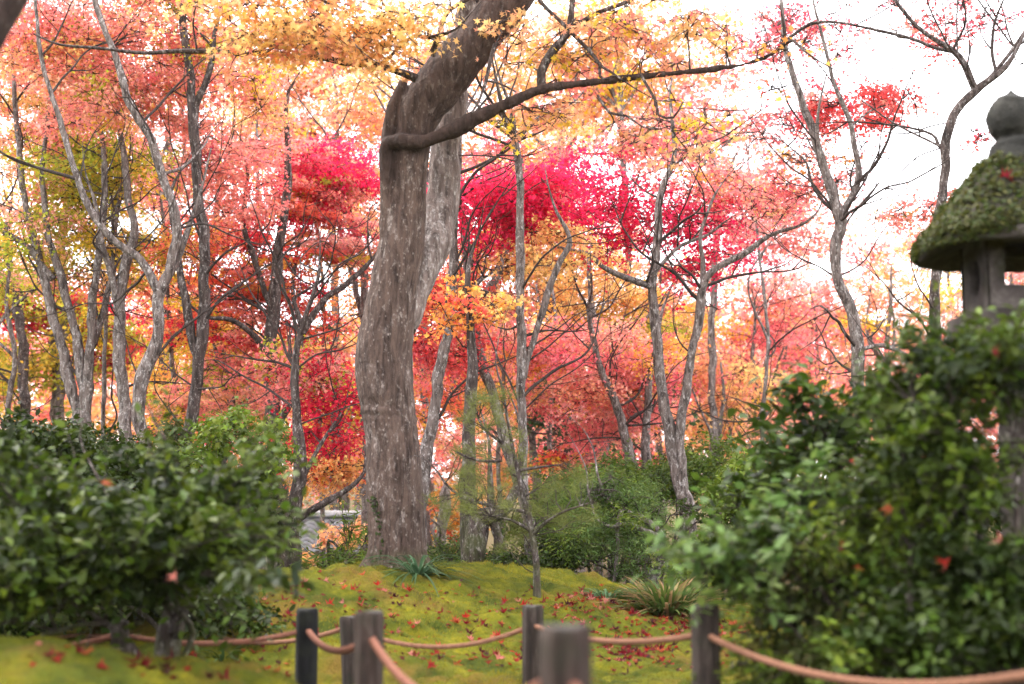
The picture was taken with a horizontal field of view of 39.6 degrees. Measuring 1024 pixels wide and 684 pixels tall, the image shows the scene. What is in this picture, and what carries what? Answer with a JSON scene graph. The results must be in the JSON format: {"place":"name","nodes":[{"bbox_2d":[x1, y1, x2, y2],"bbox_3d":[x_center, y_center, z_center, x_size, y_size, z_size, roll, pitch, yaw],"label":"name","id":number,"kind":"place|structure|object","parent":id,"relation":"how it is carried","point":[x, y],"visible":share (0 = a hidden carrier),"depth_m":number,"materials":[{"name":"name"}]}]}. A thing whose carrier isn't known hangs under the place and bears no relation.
{"place":"outdoors","nodes":[
{"label":"outdoors","id":0,"kind":"place"},
{"bbox_2d":[0,479,1001,683],"bbox_3d":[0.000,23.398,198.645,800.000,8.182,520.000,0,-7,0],"label":"ground","id":1,"kind":"structure","parent":0,"point":[511,620],"depth_m":8.39,"materials":[{"name":"green plant"}]},
{"bbox_2d":[0,0,28,50],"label":"maple tree","id":2,"kind":"object","parent":1,"relation":"on","point":[11,11],"visible":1,"depth_m":4.54,"materials":[{"name":"brown plant"}]},
{"bbox_2d":[0,321,69,430],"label":"maple tree","id":3,"kind":"object","parent":1,"relation":"on","point":[44,414],"visible":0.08,"depth_m":35.71,"materials":[{"name":"orange plant"}]},
{"bbox_2d":[0,177,75,421],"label":"maple tree","id":4,"kind":"object","parent":1,"relation":"on","point":[5,278],"visible":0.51,"depth_m":17.22,"materials":[{"name":"orange plant"}]},
{"bbox_2d":[0,322,116,432],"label":"maple tree","id":5,"kind":"object","parent":1,"relation":"on","point":[37,402],"depth_m":41.97,"materials":[{"name":"red plant"}]},
{"bbox_2d":[0,401,137,525],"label":"shrub","id":6,"kind":"object","parent":1,"relation":"on","point":[44,438],"visible":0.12,"depth_m":9.50,"materials":[{"name":"green plant"}]},
{"bbox_2d":[0,0,148,429],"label":"maple tree","id":7,"kind":"object","parent":1,"relation":"on","point":[83,371],"visible":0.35,"depth_m":15.25,"materials":[{"name":"pink plant"}]},
{"bbox_2d":[0,164,167,424],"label":"maple tree","id":8,"kind":"object","parent":1,"relation":"on","point":[22,384],"visible":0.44,"depth_m":20.49,"materials":[{"name":"orange plant"}]},
{"bbox_2d":[0,241,173,428],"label":"maple tree","id":9,"kind":"object","parent":1,"relation":"on","point":[60,401],"visible":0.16,"depth_m":21.03,"materials":[{"name":"red plant"}]},
{"bbox_2d":[0,0,174,427],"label":"maple tree","id":10,"kind":"object","parent":1,"relation":"on","point":[52,413],"visible":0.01,"depth_m":21.47,"materials":[{"name":"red plant"}]},
{"bbox_2d":[0,1,212,444],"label":"maple tree","id":11,"kind":"object","parent":1,"relation":"on","point":[133,237],"visible":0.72,"depth_m":15.27,"materials":[{"name":"yellow plant"}]},
{"bbox_2d":[31,305,194,455],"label":"maple tree","id":12,"kind":"object","parent":1,"relation":"on","point":[96,408],"visible":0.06,"depth_m":37.57,"materials":[{"name":"orange plant"}]},
{"bbox_2d":[110,620,128,653],"bbox_3d":[-1.706,1.411,6.170,0.081,0.402,0.081,0,-7,0],"label":"fence post","id":13,"kind":"object","parent":1,"relation":"on","point":[116,640],"visible":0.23,"depth_m":6.15,"materials":[{"name":"grey wood"}]},
{"bbox_2d":[0,0,279,447],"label":"maple tree","id":14,"kind":"object","parent":1,"relation":"on","point":[112,33],"visible":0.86,"depth_m":14.31,"materials":[{"name":"orange plant"}]},
{"bbox_2d":[0,494,295,640],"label":"shrub","id":15,"kind":"object","parent":1,"relation":"on","point":[198,614],"visible":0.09,"depth_m":7.84,"materials":[{"name":"green plant"}]},
{"bbox_2d":[38,44,268,432],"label":"maple tree","id":16,"kind":"object","parent":1,"relation":"on","point":[166,145],"visible":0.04,"depth_m":22.93,"materials":[{"name":"red plant"}]},
{"bbox_2d":[70,93,236,438],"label":"maple tree","id":17,"kind":"object","parent":1,"relation":"on","point":[104,381],"visible":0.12,"depth_m":16.10,"materials":[{"name":"red plant"}]},
{"bbox_2d":[86,127,243,441],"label":"maple tree","id":18,"kind":"object","parent":1,"relation":"on","point":[161,204],"visible":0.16,"depth_m":17.36,"materials":[{"name":"red plant"}]},
{"bbox_2d":[39,406,301,547],"bbox_3d":[-3.248,1.364,11.611,3.118,1.747,2.161,-7,-10,42],"label":"shrub","id":19,"kind":"object","parent":1,"relation":"on","point":[125,472],"visible":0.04,"depth_m":11.48,"materials":[{"name":"green plant"}]},
{"bbox_2d":[0,375,341,663],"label":"shrub","id":20,"kind":"object","parent":1,"relation":"on","point":[103,545],"visible":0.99,"depth_m":5.43,"materials":[{"name":"green plant"}]},
{"bbox_2d":[98,103,276,569],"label":"maple tree","id":21,"kind":"object","parent":1,"relation":"on","point":[176,359],"visible":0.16,"depth_m":18.17,"materials":[{"name":"orange plant"}]},
{"bbox_2d":[108,267,280,462],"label":"maple tree","id":22,"kind":"object","parent":1,"relation":"on","point":[149,339],"visible":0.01,"depth_m":22.97,"materials":[{"name":"red plant"}]},
{"bbox_2d":[88,0,315,445],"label":"maple tree","id":23,"kind":"object","parent":1,"relation":"on","point":[198,339],"visible":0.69,"depth_m":14.90,"materials":[{"name":"orange plant"}]},
{"bbox_2d":[127,417,287,519],"bbox_3d":[-2.783,1.544,12.708,1.954,1.794,1.140,-6,-9,36],"label":"shrub","id":24,"kind":"object","parent":1,"relation":"on","point":[167,432],"visible":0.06,"depth_m":12.99,"materials":[{"name":"green plant"}]},
{"bbox_2d":[195,644,250,662],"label":"grass tuft","id":25,"kind":"object","parent":1,"relation":"on","point":[222,656],"visible":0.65,"depth_m":7.69,"materials":[{"name":"green plant"}]},
{"bbox_2d":[158,395,316,511],"bbox_3d":[-2.205,1.237,11.364,1.477,1.600,0.931,-3,-8,19],"label":"shrub","id":26,"kind":"object","parent":1,"relation":"on","point":[212,430],"visible":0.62,"depth_m":11.25,"materials":[{"name":"green plant"}]},
{"bbox_2d":[178,70,320,562],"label":"maple tree","id":27,"kind":"object","parent":1,"relation":"on","point":[275,130],"visible":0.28,"depth_m":19.07,"materials":[{"name":"orange plant"}]},
{"bbox_2d":[131,66,379,569],"bbox_3d":[-3.004,-0.090,16.309,3.593,6.296,2.665,0,-7,0],"label":"maple tree","id":28,"kind":"object","parent":1,"relation":"on","point":[300,215],"visible":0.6,"depth_m":16.17,"materials":[{"name":"red plant"}]},
{"bbox_2d":[211,318,317,491],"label":"maple tree","id":29,"kind":"object","parent":1,"relation":"on","point":[262,417],"depth_m":39.97,"materials":[{"name":"red plant"}]},
{"bbox_2d":[218,118,380,555],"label":"maple tree","id":30,"kind":"object","parent":1,"relation":"on","point":[322,512],"visible":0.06,"depth_m":18.18,"materials":[{"name":"orange plant"}]},
{"bbox_2d":[181,170,418,567],"bbox_3d":[-1.784,0.566,13.441,2.589,3.864,2.328,-4,-8,28],"label":"maple tree","id":31,"kind":"object","parent":1,"relation":"on","point":[339,468],"visible":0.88,"depth_m":13.68,"materials":[{"name":"red plant"}]},
{"bbox_2d":[201,0,398,510],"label":"maple tree","id":32,"kind":"object","parent":1,"relation":"on","point":[311,80],"visible":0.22,"depth_m":21.97,"materials":[{"name":"orange plant"}]},
{"bbox_2d":[295,608,317,683],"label":"fence post","id":33,"kind":"object","parent":1,"relation":"on","point":[306,657],"visible":0.98,"depth_m":6.43,"materials":[{"name":"grey wood"}]},
{"bbox_2d":[263,295,356,510],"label":"maple tree","id":34,"kind":"object","parent":1,"relation":"on","point":[327,341],"visible":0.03,"depth_m":24.76,"materials":[{"name":"red plant"}]},
{"bbox_2d":[265,510,360,567],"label":"garden wall","id":35,"kind":"structure","parent":1,"relation":"on","point":[311,525],"depth_m":19.65,"materials":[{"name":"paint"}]},
{"bbox_2d":[277,299,361,508],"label":"maple tree","id":36,"kind":"object","parent":1,"relation":"on","point":[352,425],"visible":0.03,"depth_m":26.80,"materials":[{"name":"red plant"}]},
{"bbox_2d":[264,52,379,551],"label":"maple tree","id":37,"kind":"object","parent":1,"relation":"on","point":[328,169],"visible":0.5,"depth_m":16.73,"materials":[{"name":"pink plant"}]},
{"bbox_2d":[279,490,367,569],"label":"leafy plant","id":38,"kind":"object","parent":1,"relation":"on","point":[322,561],"visible":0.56,"depth_m":11.28,"materials":[{"name":"green plant"}]},
{"bbox_2d":[302,515,367,566],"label":"shrub","id":39,"kind":"object","parent":1,"relation":"on","point":[322,535],"visible":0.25,"depth_m":16.50,"materials":[{"name":"orange plant"}]},
{"bbox_2d":[339,616,353,683],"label":"fence post","id":40,"kind":"object","parent":1,"relation":"on","point":[346,623],"visible":0.66,"depth_m":7.08,"materials":[{"name":"grey wood"}]},
{"bbox_2d":[56,624,1023,683],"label":"rope","id":41,"kind":"object","parent":40,"relation":"attached to","point":[1011,677],"visible":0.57,"depth_m":4.89,"materials":[{"name":"brown fabric"}]},
{"bbox_2d":[284,328,418,510],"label":"maple tree","id":42,"kind":"object","parent":1,"relation":"on","point":[345,499],"visible":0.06,"depth_m":23.45,"materials":[{"name":"red plant"}]},
{"bbox_2d":[354,610,383,683],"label":"fence post","id":43,"kind":"object","parent":1,"relation":"on","point":[368,663],"visible":0.94,"depth_m":4.77,"materials":[{"name":"grey wood"}]},
{"bbox_2d":[281,308,461,510],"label":"maple tree","id":44,"kind":"object","parent":1,"relation":"on","point":[358,507],"visible":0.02,"depth_m":35.75,"materials":[{"name":"red plant"}]},
{"bbox_2d":[29,570,749,678],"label":"leaf litter","id":45,"kind":"object","parent":1,"relation":"on","point":[479,638],"visible":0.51,"depth_m":8.74,"materials":[{"name":"red plant"}]},
{"bbox_2d":[365,554,484,596],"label":"grass tuft","id":46,"kind":"object","parent":1,"relation":"on","point":[413,569],"visible":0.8,"depth_m":9.82,"materials":[{"name":"green plant"}]},
{"bbox_2d":[308,7,569,557],"bbox_3d":[-1.053,-0.649,20.220,3.856,9.385,3.118,0,-7,0],"label":"maple tree","id":47,"kind":"object","parent":1,"relation":"on","point":[377,83],"visible":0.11,"depth_m":20.51,"materials":[{"name":"orange plant"}]},
{"bbox_2d":[369,255,535,462],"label":"maple tree","id":48,"kind":"object","parent":1,"relation":"on","point":[460,389],"visible":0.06,"depth_m":20.47,"materials":[{"name":"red plant"}]},
{"bbox_2d":[33,0,874,571],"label":"maple tree","id":49,"kind":"object","parent":1,"relation":"on","point":[429,122],"visible":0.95,"depth_m":10.40,"materials":[{"name":"orange plant"}]},
{"bbox_2d":[366,495,383,565],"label":"ivy","id":50,"kind":"object","parent":49,"relation":"attached to","point":[375,508],"visible":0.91,"depth_m":10.24,"materials":[{"name":"green plant"}]},
{"bbox_2d":[413,320,495,555],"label":"maple tree","id":51,"kind":"object","parent":1,"relation":"on","point":[433,524],"visible":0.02,"depth_m":42.76,"materials":[{"name":"orange plant"}]},
{"bbox_2d":[419,427,490,554],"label":"maple tree","id":52,"kind":"object","parent":1,"relation":"on","point":[445,489],"visible":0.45,"depth_m":19.42,"materials":[{"name":"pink plant"}]},
{"bbox_2d":[427,527,514,562],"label":"shrub","id":53,"kind":"object","parent":1,"relation":"on","point":[448,548],"visible":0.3,"depth_m":12.22,"materials":[{"name":"green plant"}]},
{"bbox_2d":[414,200,529,562],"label":"twisted tree","id":54,"kind":"object","parent":1,"relation":"on","point":[473,540],"visible":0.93,"depth_m":11.99,"materials":[{"name":"orange plant"}]},
{"bbox_2d":[361,0,591,552],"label":"maple tree","id":55,"kind":"object","parent":1,"relation":"on","point":[486,380],"visible":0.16,"depth_m":14.75,"materials":[{"name":"orange plant"}]},
{"bbox_2d":[412,0,556,548],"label":"maple tree","id":56,"kind":"object","parent":1,"relation":"on","point":[442,362],"visible":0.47,"depth_m":13.21,"materials":[{"name":"grey plant"}]},
{"bbox_2d":[413,295,561,548],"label":"maple tree","id":57,"kind":"object","parent":1,"relation":"on","point":[483,435],"visible":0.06,"depth_m":38.80,"materials":[{"name":"orange plant"}]},
{"bbox_2d":[403,303,605,597],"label":"pine tree","id":58,"kind":"object","parent":1,"relation":"on","point":[525,509],"visible":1,"depth_m":9.84,"materials":[{"name":"green plant"}]},
{"bbox_2d":[447,84,594,548],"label":"maple tree","id":59,"kind":"object","parent":1,"relation":"on","point":[492,146],"visible":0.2,"depth_m":18.01,"materials":[{"name":"orange plant"}]},
{"bbox_2d":[448,312,602,501],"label":"maple tree","id":60,"kind":"object","parent":1,"relation":"on","point":[532,438],"visible":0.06,"depth_m":22.28,"materials":[{"name":"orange plant"}]},
{"bbox_2d":[372,0,679,556],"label":"maple tree","id":61,"kind":"object","parent":1,"relation":"on","point":[533,208],"visible":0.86,"depth_m":13.17,"materials":[{"name":"red plant"}]},
{"bbox_2d":[443,224,616,476],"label":"maple tree","id":62,"kind":"object","parent":1,"relation":"on","point":[530,422],"visible":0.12,"depth_m":21.32,"materials":[{"name":"red plant"}]},
{"bbox_2d":[522,605,543,683],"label":"fence post","id":63,"kind":"object","parent":1,"relation":"on","point":[532,615],"visible":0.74,"depth_m":6.73,"materials":[{"name":"grey wood"}]},
{"bbox_2d":[483,528,591,573],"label":"shrub","id":64,"kind":"object","parent":1,"relation":"on","point":[505,557],"visible":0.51,"depth_m":11.47,"materials":[{"name":"green plant"}]},
{"bbox_2d":[468,40,661,573],"bbox_3d":[0.759,-0.438,24.845,3.729,10.319,3.531,7,-10,-44],"label":"maple tree","id":65,"kind":"object","parent":1,"relation":"on","point":[534,136],"visible":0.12,"depth_m":24.98,"materials":[{"name":"orange plant"}]},
{"bbox_2d":[539,624,591,683],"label":"fence post","id":66,"kind":"object","parent":1,"relation":"on","point":[565,653],"visible":1,"depth_m":2.75,"materials":[{"name":"grey wood"}]},
{"bbox_2d":[71,629,578,683],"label":"rope","id":67,"kind":"object","parent":66,"relation":"attached to","point":[392,667],"visible":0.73,"depth_m":6.10,"materials":[{"name":"brown fabric"}]},
{"bbox_2d":[490,118,662,491],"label":"maple tree","id":68,"kind":"object","parent":1,"relation":"on","point":[560,145],"visible":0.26,"depth_m":18.69,"materials":[{"name":"orange plant"}]},
{"bbox_2d":[484,330,683,572],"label":"maple tree","id":69,"kind":"object","parent":1,"relation":"on","point":[537,441],"visible":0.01,"depth_m":35.08,"materials":[{"name":"red plant"}]},
{"bbox_2d":[460,369,709,575],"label":"maple tree","id":70,"kind":"object","parent":1,"relation":"on","point":[693,423],"visible":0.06,"depth_m":20.56,"materials":[{"name":"red plant"}]},
{"bbox_2d":[505,447,695,584],"bbox_3d":[0.772,1.560,12.214,1.705,1.433,2.498,0,-7,0],"label":"shrub","id":71,"kind":"object","parent":1,"relation":"on","point":[628,544],"visible":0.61,"depth_m":11.80,"materials":[{"name":"green plant"}]},
{"bbox_2d":[477,246,740,584],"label":"maple tree","id":72,"kind":"object","parent":1,"relation":"on","point":[629,384],"visible":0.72,"depth_m":16.47,"materials":[{"name":"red plant"}]},
{"bbox_2d":[578,588,639,602],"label":"fern","id":73,"kind":"object","parent":1,"relation":"on","point":[599,593],"visible":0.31,"depth_m":9.88,"materials":[{"name":"green plant"}]},
{"bbox_2d":[502,141,729,576],"bbox_3d":[1.294,0.564,19.035,3.235,6.477,2.872,0,-7,0],"label":"maple tree","id":74,"kind":"object","parent":1,"relation":"on","point":[636,304],"visible":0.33,"depth_m":19.42,"materials":[{"name":"orange plant"}]},
{"bbox_2d":[498,418,765,585],"bbox_3d":[1.296,1.839,15.187,3.204,2.145,2.622,0,-7,0],"label":"shrub","id":75,"kind":"object","parent":1,"relation":"on","point":[704,466],"visible":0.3,"depth_m":14.94,"materials":[{"name":"green plant"}]},
{"bbox_2d":[496,0,780,582],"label":"maple tree","id":76,"kind":"object","parent":1,"relation":"on","point":[610,97],"visible":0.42,"depth_m":21.14,"materials":[{"name":"orange plant"}]},
{"bbox_2d":[573,218,718,585],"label":"maple tree","id":77,"kind":"object","parent":1,"relation":"on","point":[659,273],"visible":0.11,"depth_m":24.79,"materials":[{"name":"orange plant"}]},
{"bbox_2d":[563,412,764,585],"bbox_3d":[1.276,1.501,11.872,1.783,1.835,0.686,0,-7,0],"label":"shrub","id":78,"kind":"object","parent":1,"relation":"on","point":[604,492],"visible":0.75,"depth_m":11.78,"materials":[{"name":"green plant"}]},
{"bbox_2d":[595,576,747,616],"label":"bamboo grass","id":79,"kind":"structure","parent":1,"relation":"on","point":[659,598],"depth_m":9.57,"materials":[{"name":"green plant"}]},
{"bbox_2d":[616,317,728,558],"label":"maple tree","id":80,"kind":"object","parent":1,"relation":"on","point":[651,448],"depth_m":41.88,"materials":[{"name":"red plant"}]},
{"bbox_2d":[524,8,823,594],"bbox_3d":[1.624,-0.534,14.461,3.642,6.480,3.057,0,-7,0],"label":"maple tree","id":81,"kind":"object","parent":1,"relation":"on","point":[687,219],"visible":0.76,"depth_m":14.70,"materials":[{"name":"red plant"}]},
{"bbox_2d":[691,604,720,683],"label":"fence post","id":82,"kind":"object","parent":1,"relation":"on","point":[705,653],"visible":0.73,"depth_m":5.06,"materials":[{"name":"grey wood"}]},
{"bbox_2d":[644,281,791,594],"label":"maple tree","id":83,"kind":"object","parent":1,"relation":"on","point":[724,377],"visible":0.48,"depth_m":22.51,"materials":[{"name":"orange plant"}]},
{"bbox_2d":[654,299,795,505],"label":"maple tree","id":84,"kind":"object","parent":1,"relation":"on","point":[723,313],"visible":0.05,"depth_m":37.73,"materials":[{"name":"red plant"}]},
{"bbox_2d":[657,447,793,601],"bbox_3d":[1.694,1.515,11.276,1.002,1.422,1.916,-5,-9,35],"label":"shrub","id":85,"kind":"object","parent":1,"relation":"on","point":[732,466],"visible":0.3,"depth_m":11.25,"materials":[{"name":"green plant"}]},
{"bbox_2d":[579,53,887,522],"bbox_3d":[3.463,-0.233,22.865,5.274,9.330,2.914,0,-7,0],"label":"maple tree","id":86,"kind":"object","parent":1,"relation":"on","point":[712,364],"visible":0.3,"depth_m":22.85,"materials":[{"name":"orange plant"}]},
{"bbox_2d":[631,439,880,683],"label":"shrub","id":87,"kind":"object","parent":1,"relation":"on","point":[724,559],"visible":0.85,"depth_m":5.05,"materials":[{"name":"green plant"}]},
{"bbox_2d":[670,249,867,587],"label":"maple tree","id":88,"kind":"object","parent":1,"relation":"on","point":[776,305],"visible":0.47,"depth_m":24.62,"materials":[{"name":"pink plant"}]},
{"bbox_2d":[682,86,875,573],"bbox_3d":[3.255,0.053,18.119,2.332,7.067,3.002,0,-7,0],"label":"maple tree","id":89,"kind":"object","parent":1,"relation":"on","point":[766,332],"visible":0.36,"depth_m":18.23,"materials":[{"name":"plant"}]},
{"bbox_2d":[702,280,891,570],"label":"maple tree","id":90,"kind":"object","parent":1,"relation":"on","point":[838,378],"visible":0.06,"depth_m":34.16,"materials":[{"name":"red plant"}]},
{"bbox_2d":[732,231,899,589],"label":"maple tree","id":91,"kind":"object","parent":1,"relation":"on","point":[826,302],"visible":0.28,"depth_m":26.63,"materials":[{"name":"pink plant"}]},
{"bbox_2d":[684,0,966,511],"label":"maple tree","id":92,"kind":"object","parent":1,"relation":"on","point":[813,110],"visible":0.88,"depth_m":13.84,"materials":[{"name":"pink plant"}]},
{"bbox_2d":[693,485,990,683],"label":"shrub","id":93,"kind":"object","parent":1,"relation":"on","point":[792,648],"visible":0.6,"depth_m":4.94,"materials":[{"name":"green plant"}]},
{"bbox_2d":[691,347,994,634],"bbox_3d":[1.547,0.856,6.658,1.459,1.612,1.206,0,-7,0],"label":"shrub","id":94,"kind":"object","parent":1,"relation":"on","point":[839,429],"visible":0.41,"depth_m":6.50,"materials":[{"name":"green plant"}]},
{"bbox_2d":[796,191,961,373],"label":"maple tree","id":95,"kind":"object","parent":1,"relation":"on","point":[874,305],"visible":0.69,"depth_m":25.79,"materials":[{"name":"orange plant"}]},
{"bbox_2d":[819,467,1000,535],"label":"shrub","id":96,"kind":"object","parent":1,"relation":"on","point":[996,520],"visible":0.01,"depth_m":13.12,"materials":[{"name":"green plant"}]},
{"bbox_2d":[806,447,1023,683],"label":"shrub","id":97,"kind":"object","parent":1,"relation":"on","point":[986,581],"visible":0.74,"depth_m":4.59,"materials":[{"name":"green plant"}]},
{"bbox_2d":[808,281,1023,666],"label":"shrub","id":98,"kind":"object","parent":1,"relation":"on","point":[967,370],"visible":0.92,"depth_m":4.91,"materials":[{"name":"green plant"}]},
{"bbox_2d":[808,0,1023,390],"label":"maple tree","id":99,"kind":"object","parent":1,"relation":"on","point":[943,44],"visible":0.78,"depth_m":12.70,"materials":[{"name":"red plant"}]},
{"bbox_2d":[870,313,997,477],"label":"maple tree","id":100,"kind":"object","parent":1,"relation":"on","point":[994,429],"visible":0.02,"depth_m":36.98,"materials":[{"name":"red plant"}]},
{"bbox_2d":[854,179,1023,430],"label":"maple tree","id":101,"kind":"object","parent":1,"relation":"on","point":[948,275],"visible":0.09,"depth_m":29.97,"materials":[{"name":"pink plant"}]},
{"bbox_2d":[891,589,1023,683],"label":"boulder","id":102,"kind":"object","parent":1,"relation":"on","point":[1003,669],"visible":0.01,"depth_m":4.72,"materials":[{"name":"stone"}]},
{"bbox_2d":[909,88,1023,544],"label":"stone lantern","id":103,"kind":"object","parent":1,"relation":"on","point":[972,233],"visible":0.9,"depth_m":5.96,"materials":[{"name":"grey stone"}]},
{"bbox_2d":[935,173,1023,323],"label":"maple tree","id":104,"kind":"object","parent":1,"relation":"on","point":[1011,279],"visible":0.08,"depth_m":27.85,"materials":[{"name":"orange plant"}]},
{"bbox_2d":[0,0,1023,478],"label":"sky","id":105,"kind":"structure","parent":0,"point":[952,84],"materials":[{"name":"white"}]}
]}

